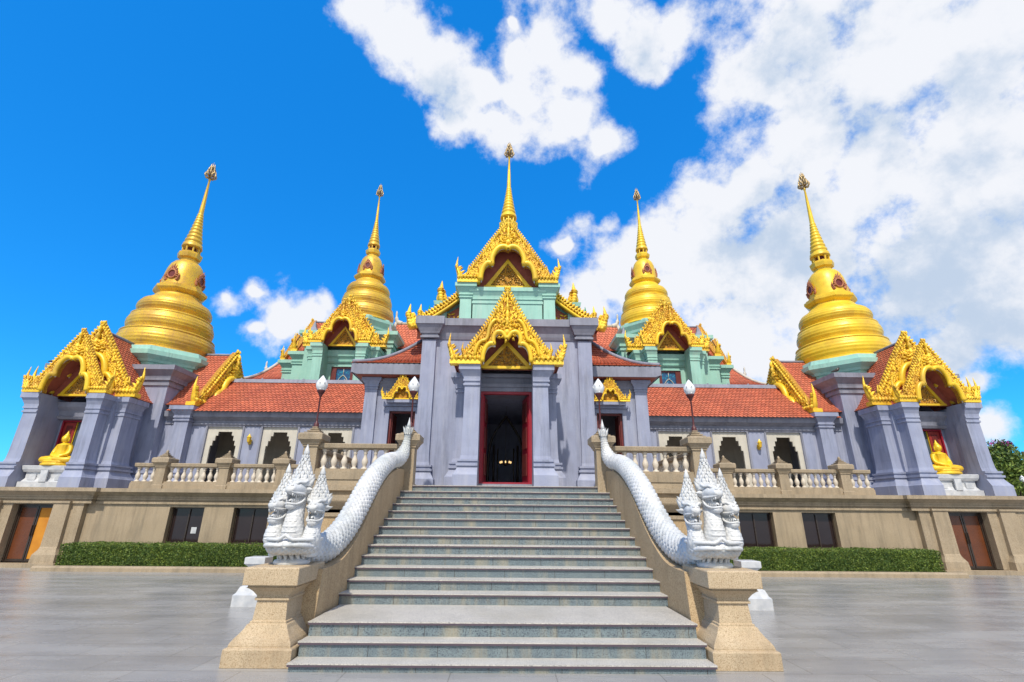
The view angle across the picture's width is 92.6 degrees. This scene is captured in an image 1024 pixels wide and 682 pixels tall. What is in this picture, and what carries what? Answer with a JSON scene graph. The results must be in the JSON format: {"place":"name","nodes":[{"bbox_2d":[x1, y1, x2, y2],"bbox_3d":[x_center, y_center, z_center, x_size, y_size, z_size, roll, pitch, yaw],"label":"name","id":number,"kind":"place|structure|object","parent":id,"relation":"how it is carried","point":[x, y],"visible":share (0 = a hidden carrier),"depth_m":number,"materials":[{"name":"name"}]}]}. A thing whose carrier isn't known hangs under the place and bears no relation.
{"place":"outdoors","nodes":[
{"label":"outdoors","id":0,"kind":"place"},
{"bbox_2d":[0,487,275,567],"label":"base terrace","id":1,"kind":"structure","parent":0,"point":[39,525],"depth_m":16.55,"materials":[{"name":"stone"}]},
{"bbox_2d":[1,504,53,561],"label":"door","id":2,"kind":"structure","parent":1,"relation":"in","point":[27,532],"depth_m":16.48,"materials":[{"name":"brown wood"}]},
{"bbox_2d":[15,465,64,486],"bbox_3d":[-16.421,4.884,17.537,1.720,0.760,0.870,1,-20,-1],"label":"marble altar","id":3,"kind":"object","parent":1,"relation":"on","point":[42,475],"visible":0.61,"depth_m":17.22,"materials":[{"name":"white stone"}]},
{"bbox_2d":[38,431,73,465],"bbox_3d":[-16.373,3.921,17.889,1.103,1.291,1.011,-11,-23,30],"label":"buddha statue","id":4,"kind":"object","parent":3,"relation":"on","point":[60,454],"visible":0.73,"depth_m":17.67,"materials":[{"name":"gold metal"}]},
{"bbox_2d":[0,321,243,487],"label":"corner pavilion","id":5,"kind":"structure","parent":1,"relation":"on","point":[104,396],"depth_m":18.69,"materials":[{"name":"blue paint"}]},
{"bbox_2d":[55,420,81,455],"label":"niche window","id":6,"kind":"structure","parent":5,"relation":"in","point":[74,428],"depth_m":18.72,"materials":[{"name":"paint"}]},
{"bbox_2d":[116,163,216,356],"bbox_3d":[-16.402,-4.449,24.994,4.090,11.344,4.090,1,-20,-1],"label":"stupa","id":7,"kind":"object","parent":5,"relation":"on","point":[172,312],"visible":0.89,"depth_m":22.97,"materials":[{"name":"gold metal"}]},
{"bbox_2d":[166,507,204,544],"bbox_3d":[-11.084,6.281,16.632,1.170,1.200,0.270,1,-20,-1],"label":"window","id":8,"kind":"structure","parent":1,"relation":"in","point":[185,523],"depth_m":16.73,"materials":[{"name":"brown glass"}]},
{"bbox_2d":[128,450,342,489],"bbox_3d":[-9.283,4.558,17.294,7.902,1.340,0.580,1,-20,-1],"label":"balustrade","id":9,"kind":"object","parent":1,"relation":"on","point":[163,466],"visible":0.66,"depth_m":17.13,"materials":[{"name":"stone"}]},
{"bbox_2d":[230,508,268,545],"bbox_3d":[-8.899,6.308,16.654,1.200,1.200,0.270,1,-20,-1],"label":"window","id":10,"kind":"structure","parent":1,"relation":"in","point":[250,524],"depth_m":16.75,"materials":[{"name":"brown glass"}]},
{"bbox_2d":[164,378,364,481],"bbox_3d":[-9.725,4.141,21.804,9.000,5.130,4.505,1,-20,-1],"label":"gallery","id":11,"kind":"object","parent":1,"relation":"on","point":[273,418],"visible":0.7,"depth_m":20.15,"materials":[{"name":"tile"}]},
{"bbox_2d":[196,426,244,481],"bbox_3d":[-11.761,4.652,19.761,1.580,2.470,0.160,1,-20,-1],"label":"window","id":12,"kind":"structure","parent":11,"relation":"in","point":[213,431],"depth_m":19.98,"materials":[{"name":"white paint"}]},
{"bbox_2d":[247,434,251,444],"bbox_3d":[-10.618,3.983,19.829,0.190,0.445,0.285,-6,-20,17],"label":"wall lamp","id":13,"kind":"object","parent":11,"relation":"attached to","point":[249,440],"visible":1,"depth_m":19.76,"materials":[{"name":"gold metal"}]},
{"bbox_2d":[254,426,299,481],"bbox_3d":[-9.511,4.679,19.784,1.580,2.470,0.160,1,-20,-1],"label":"window","id":14,"kind":"structure","parent":11,"relation":"in","point":[269,431],"depth_m":20.01,"materials":[{"name":"white paint"}]},
{"bbox_2d":[319,427,354,457],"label":"window","id":15,"kind":"structure","parent":11,"relation":"in","point":[347,432],"depth_m":20.13,"materials":[{"name":"white paint"}]},
{"bbox_2d":[277,294,404,379],"bbox_3d":[-9.410,3.148,26.652,6.597,10.344,6.597,1,-20,-1],"label":"shrine","id":16,"kind":"object","parent":1,"relation":"on","point":[340,339],"visible":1,"depth_m":25.12,"materials":[{"name":"green paint"}]},
{"bbox_2d":[244,348,284,378],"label":"roof","id":17,"kind":"structure","parent":16,"relation":"on","point":[273,371],"depth_m":30.22,"materials":[{"name":"orange tile"}]},
{"bbox_2d":[330,367,352,379],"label":"window","id":18,"kind":"structure","parent":16,"relation":"in","point":[337,373],"depth_m":25.04,"materials":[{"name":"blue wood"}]},
{"bbox_2d":[341,184,393,322],"bbox_3d":[-8.643,-5.634,30.513,3.312,9.990,3.312,1,-20,-1],"label":"stupa","id":19,"kind":"object","parent":16,"relation":"on","point":[368,290],"visible":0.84,"depth_m":28.84,"materials":[{"name":"gold metal"}]},
{"bbox_2d":[351,339,421,468],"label":"shrine wing","id":20,"kind":"structure","parent":1,"relation":"on","point":[385,380],"depth_m":16.57,"materials":[{"name":"grey paint"}]},
{"bbox_2d":[394,312,419,348],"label":"roof","id":21,"kind":"structure","parent":1,"relation":"on","point":[409,337],"depth_m":28.78,"materials":[{"name":"orange tile"}]},
{"bbox_2d":[0,568,1023,681],"bbox_3d":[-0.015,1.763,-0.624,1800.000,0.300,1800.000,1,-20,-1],"label":"paved ground","id":22,"kind":"structure","parent":0,"point":[120,627],"depth_m":7.61,"materials":[{"name":"grey stone"}]},
{"bbox_2d":[30,565,245,572],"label":"planter kerb","id":23,"kind":"structure","parent":22,"relation":"on","point":[62,568],"depth_m":14.66,"materials":[{"name":"stone"}]},
{"bbox_2d":[55,541,276,566],"bbox_3d":[-9.918,6.771,15.563,8.211,0.803,1.035,1,-20,-1],"label":"clipped hedge","id":24,"kind":"object","parent":22,"relation":"on","point":[148,553],"visible":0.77,"depth_m":15.15,"materials":[{"name":"green plant"}]},
{"bbox_2d":[230,556,272,606],"bbox_3d":[-5.130,4.787,9.795,0.560,0.870,0.520,1,-20,-1],"label":"marble stand","id":25,"kind":"object","parent":22,"relation":"on","point":[243,596],"visible":0.43,"depth_m":9.51,"materials":[{"name":"white stone"}]},
{"bbox_2d":[219,561,324,668],"bbox_3d":[-3.009,3.490,6.380,0.820,1.070,1.060,1,-20,-1],"label":"naga pedestal","id":26,"kind":"object","parent":22,"relation":"on","point":[273,632],"visible":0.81,"depth_m":6.06,"materials":[{"name":"stone"}]},
{"bbox_2d":[301,469,404,629],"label":"ramp wall","id":27,"kind":"structure","parent":22,"relation":"on","point":[326,587],"depth_m":7.91,"materials":[{"name":"stone"}]},
{"bbox_2d":[263,418,413,564],"bbox_3d":[-2.746,2.462,9.353,0.877,3.042,5.666,-1,-20,5],"label":"naga statue","id":28,"kind":"object","parent":27,"relation":"on","point":[289,538],"visible":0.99,"depth_m":6.86,"materials":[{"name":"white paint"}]},
{"bbox_2d":[286,485,717,673],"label":"stone staircase","id":29,"kind":"structure","parent":22,"relation":"on","point":[503,579],"depth_m":7.45,"materials":[{"name":"grey stone"}]},
{"bbox_2d":[405,218,608,486],"bbox_3d":[-0.189,0.421,18.038,7.407,9.925,8.709,1,-20,-1],"label":"central shrine","id":30,"kind":"object","parent":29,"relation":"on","point":[507,333],"visible":1,"depth_m":15.09,"materials":[{"name":"blue paint"}]},
{"bbox_2d":[478,391,531,483],"bbox_3d":[-0.180,2.834,14.239,1.490,2.600,0.780,1,-20,-1],"label":"doorway","id":31,"kind":"structure","parent":30,"relation":"in","point":[527,402],"depth_m":14.07,"materials":[{"name":"paint"}]},
{"bbox_2d":[500,449,510,465],"bbox_3d":[-0.202,3.091,16.089,0.353,1.950,0.356,-7,-21,21],"label":"chandelier","id":32,"kind":"object","parent":30,"relation":"hanging from","point":[505,463],"visible":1,"depth_m":15.73,"materials":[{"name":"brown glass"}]},
{"bbox_2d":[499,142,517,227],"bbox_3d":[-0.160,-5.283,22.025,3.282,9.102,3.282,1,-20,-1],"label":"spire","id":33,"kind":"object","parent":30,"relation":"on","point":[508,210],"visible":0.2,"depth_m":22.22,"materials":[{"name":"gold metal"}]},
{"bbox_2d":[306,479,701,535],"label":"stair terrace","id":34,"kind":"structure","parent":22,"relation":"on","point":[340,490],"depth_m":11.95,"materials":[{"name":"stone"}]},
{"bbox_2d":[320,450,351,468],"bbox_3d":[-5.149,3.905,14.748,0.310,0.840,4.650,1,-20,-1],"label":"balustrade","id":35,"kind":"object","parent":34,"relation":"on","point":[329,455],"visible":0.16,"depth_m":14.20,"materials":[{"name":"stone"}]},
{"bbox_2d":[297,427,423,526],"bbox_3d":[-3.847,3.412,12.231,3.049,2.710,0.609,1,-20,-1],"label":"balustrade","id":36,"kind":"object","parent":34,"relation":"on","point":[316,440],"visible":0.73,"depth_m":12.29,"materials":[{"name":"stone"}]},
{"bbox_2d":[313,375,327,426],"bbox_3d":[-5.051,1.587,12.859,0.309,1.410,0.309,-7,-21,21],"label":"lamp post","id":37,"kind":"object","parent":36,"relation":"on","point":[321,384],"visible":0.99,"depth_m":12.88,"materials":[{"name":"red paint"}]},
{"bbox_2d":[408,376,419,426],"bbox_3d":[-2.612,1.617,12.884,0.309,1.410,0.309,-7,-21,21],"label":"lamp post","id":38,"kind":"object","parent":36,"relation":"on","point":[413,386],"visible":0.91,"depth_m":12.90,"materials":[{"name":"red paint"}]},
{"bbox_2d":[587,430,711,529],"bbox_3d":[3.512,3.503,12.306,3.049,2.710,0.609,1,-20,-1],"label":"balustrade","id":39,"kind":"object","parent":34,"relation":"on","point":[693,444],"visible":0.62,"depth_m":12.37,"materials":[{"name":"stone"}]},
{"bbox_2d":[592,379,604,429],"bbox_3d":[2.308,1.678,12.934,0.309,1.410,0.309,9,-21,-22],"label":"lamp post","id":40,"kind":"object","parent":39,"relation":"on","point":[598,386],"visible":0.92,"depth_m":12.95,"materials":[{"name":"white glass"}]},
{"bbox_2d":[683,380,696,430],"bbox_3d":[4.747,1.708,12.959,0.309,1.410,0.309,9,-21,-22],"label":"lamp post","id":41,"kind":"object","parent":39,"relation":"on","point":[689,388],"visible":1,"depth_m":12.97,"materials":[{"name":"white paint"}]},
{"bbox_2d":[658,453,689,471],"bbox_3d":[4.750,4.027,14.849,0.310,0.840,4.650,1,-20,-1],"label":"balustrade","id":42,"kind":"object","parent":34,"relation":"on","point":[680,458],"visible":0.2,"depth_m":14.24,"materials":[{"name":"stone"}]},
{"bbox_2d":[606,471,704,632],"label":"ramp wall","id":43,"kind":"structure","parent":22,"relation":"on","point":[681,591],"depth_m":7.94,"materials":[{"name":"stone"}]},
{"bbox_2d":[598,421,743,568],"bbox_3d":[2.493,2.526,9.406,0.877,3.042,5.666,3,-20,-6],"label":"naga statue","id":44,"kind":"object","parent":43,"relation":"on","point":[716,542],"visible":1,"depth_m":6.91,"materials":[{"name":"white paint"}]},
{"bbox_2d":[682,564,783,671],"bbox_3d":[2.791,3.562,6.439,0.820,1.070,1.060,1,-20,-1],"label":"naga pedestal","id":45,"kind":"object","parent":22,"relation":"on","point":[731,635],"visible":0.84,"depth_m":6.12,"materials":[{"name":"stone"}]},
{"bbox_2d":[733,560,773,610],"bbox_3d":[4.809,4.910,9.896,0.560,0.870,0.520,1,-20,-1],"label":"marble stand","id":46,"kind":"object","parent":22,"relation":"on","point":[760,600],"visible":0.43,"depth_m":9.60,"materials":[{"name":"white stone"}]},
{"bbox_2d":[730,546,944,571],"bbox_3d":[9.428,7.016,15.761,8.210,0.790,1.038,1,-20,-1],"label":"clipped hedge","id":47,"kind":"object","parent":22,"relation":"on","point":[863,559],"visible":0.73,"depth_m":15.37,"materials":[{"name":"green plant"}]},
{"bbox_2d":[759,571,968,577],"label":"planter kerb","id":48,"kind":"structure","parent":22,"relation":"on","point":[851,574],"depth_m":14.89,"materials":[{"name":"stone"}]},
{"bbox_2d":[986,439,1023,495],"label":"broadleaf tree","id":49,"kind":"object","parent":22,"relation":"on","point":[1001,442],"visible":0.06,"depth_m":40.44,"materials":[{"name":"green plant"}]},
{"bbox_2d":[988,443,1023,495],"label":"broadleaf tree","id":50,"kind":"object","parent":22,"relation":"on","point":[999,455],"visible":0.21,"depth_m":31.98,"materials":[{"name":"green plant"}]},
{"bbox_2d":[993,459,1023,495],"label":"broadleaf tree","id":51,"kind":"object","parent":22,"relation":"on","point":[1012,473],"visible":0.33,"depth_m":29.91,"materials":[{"name":"green plant"}]},
{"bbox_2d":[1012,453,1023,494],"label":"broadleaf tree","id":52,"kind":"object","parent":22,"relation":"on","point":[1022,457],"visible":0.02,"depth_m":34.81,"materials":[{"name":"green plant"}]},
{"bbox_2d":[0,0,1023,461],"label":"sky","id":53,"kind":"structure","parent":0,"point":[903,120],"materials":[{"name":"blue"}]},
{"bbox_2d":[732,494,1023,574],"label":"base terrace","id":54,"kind":"structure","parent":0,"point":[976,535],"depth_m":16.80,"materials":[{"name":"stone"}]},
{"bbox_2d":[593,314,619,350],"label":"roof","id":55,"kind":"structure","parent":54,"relation":"on","point":[605,338],"depth_m":28.93,"materials":[{"name":"tile"}]},
{"bbox_2d":[591,341,660,471],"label":"shrine wing","id":56,"kind":"structure","parent":54,"relation":"on","point":[626,382],"depth_m":16.66,"materials":[{"name":"grey paint"}]},
{"bbox_2d":[609,298,733,383],"bbox_3d":[8.784,3.372,26.838,6.597,10.344,6.597,1,-20,-1],"label":"shrine","id":57,"kind":"object","parent":54,"relation":"on","point":[672,344],"visible":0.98,"depth_m":25.30,"materials":[{"name":"green paint"}]},
{"bbox_2d":[620,189,671,325],"bbox_3d":[8.155,-5.427,30.684,3.312,9.990,3.312,1,-20,-1],"label":"stupa","id":58,"kind":"object","parent":57,"relation":"on","point":[646,293],"visible":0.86,"depth_m":28.98,"materials":[{"name":"gold metal"}]},
{"bbox_2d":[659,371,681,383],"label":"window","id":59,"kind":"structure","parent":57,"relation":"in","point":[670,377],"depth_m":25.22,"materials":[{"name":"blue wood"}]},
{"bbox_2d":[726,354,765,384],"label":"hall","id":60,"kind":"structure","parent":57,"relation":"on","point":[737,377],"depth_m":30.46,"materials":[{"name":"tile"}]},
{"bbox_2d":[647,383,842,487],"bbox_3d":[9.173,4.374,21.997,9.000,5.130,4.505,1,-20,-1],"label":"gallery","id":61,"kind":"object","parent":54,"relation":"on","point":[735,423],"visible":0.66,"depth_m":20.34,"materials":[{"name":"tile"}]},
{"bbox_2d":[656,430,690,460],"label":"window","id":62,"kind":"structure","parent":61,"relation":"in","point":[663,436],"depth_m":20.28,"materials":[{"name":"white paint"}]},
{"bbox_2d":[710,431,753,486],"bbox_3d":[8.987,4.908,19.973,1.580,2.470,0.160,1,-20,-1],"label":"window","id":63,"kind":"structure","parent":61,"relation":"in","point":[740,436],"depth_m":20.19,"materials":[{"name":"white paint"}]},
{"bbox_2d":[757,439,761,449],"bbox_3d":[10.110,4.238,20.040,0.190,0.445,0.285,7,-21,-18],"label":"wall lamp","id":64,"kind":"object","parent":61,"relation":"attached to","point":[759,445],"visible":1,"depth_m":19.97,"materials":[{"name":"gold metal"}]},
{"bbox_2d":[764,431,810,486],"bbox_3d":[11.237,4.935,19.995,1.580,2.470,0.160,1,-20,-1],"label":"window","id":65,"kind":"structure","parent":61,"relation":"in","point":[794,437],"depth_m":20.21,"materials":[{"name":"white paint"}]},
{"bbox_2d":[739,512,776,549],"bbox_3d":[8.399,6.522,16.831,1.200,1.200,0.270,1,-20,-1],"label":"window","id":66,"kind":"structure","parent":54,"relation":"in","point":[756,529],"depth_m":16.93,"materials":[{"name":"brown glass"}]},
{"bbox_2d":[667,455,875,494],"bbox_3d":[8.813,4.782,17.479,7.902,1.340,0.580,1,-20,-1],"label":"balustrade","id":67,"kind":"object","parent":54,"relation":"on","point":[779,470],"visible":0.69,"depth_m":17.33,"materials":[{"name":"stone"}]},
{"bbox_2d":[802,513,837,548],"bbox_3d":[10.584,6.548,16.853,1.170,1.200,0.270,1,-20,-1],"label":"window","id":68,"kind":"structure","parent":54,"relation":"in","point":[819,528],"depth_m":16.95,"materials":[{"name":"brown glass"}]},
{"bbox_2d":[766,331,1016,495],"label":"corner pavilion","id":69,"kind":"structure","parent":54,"relation":"on","point":[901,404],"depth_m":19.01,"materials":[{"name":"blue paint"}]},
{"bbox_2d":[795,173,891,363],"bbox_3d":[15.994,-4.049,25.325,4.090,11.344,4.090,1,-20,-1],"label":"stupa","id":70,"kind":"object","parent":69,"relation":"on","point":[836,321],"visible":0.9,"depth_m":23.28,"materials":[{"name":"gold metal"}]},
{"bbox_2d":[922,429,947,463],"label":"niche window","id":71,"kind":"structure","parent":69,"relation":"in","point":[937,436],"depth_m":19.06,"materials":[{"name":"paint"}]},
{"bbox_2d":[937,474,984,495],"bbox_3d":[15.935,5.283,17.867,1.720,0.760,0.870,1,-20,-1],"label":"marble altar","id":72,"kind":"object","parent":54,"relation":"on","point":[960,484],"visible":0.6,"depth_m":17.56,"materials":[{"name":"white stone"}]},
{"bbox_2d":[930,440,963,473],"bbox_3d":[15.981,4.321,18.219,1.103,1.291,1.011,-11,-23,30],"label":"buddha statue","id":73,"kind":"object","parent":72,"relation":"on","point":[942,462],"visible":0.72,"depth_m":18.00,"materials":[{"name":"gold metal"}]},
{"bbox_2d":[948,512,996,568],"bbox_3d":[15.646,6.830,16.804,1.360,1.800,0.094,1,-20,-1],"label":"door","id":74,"kind":"structure","parent":54,"relation":"in","point":[969,529],"depth_m":16.81,"materials":[{"name":"brown wood"}]}
]}

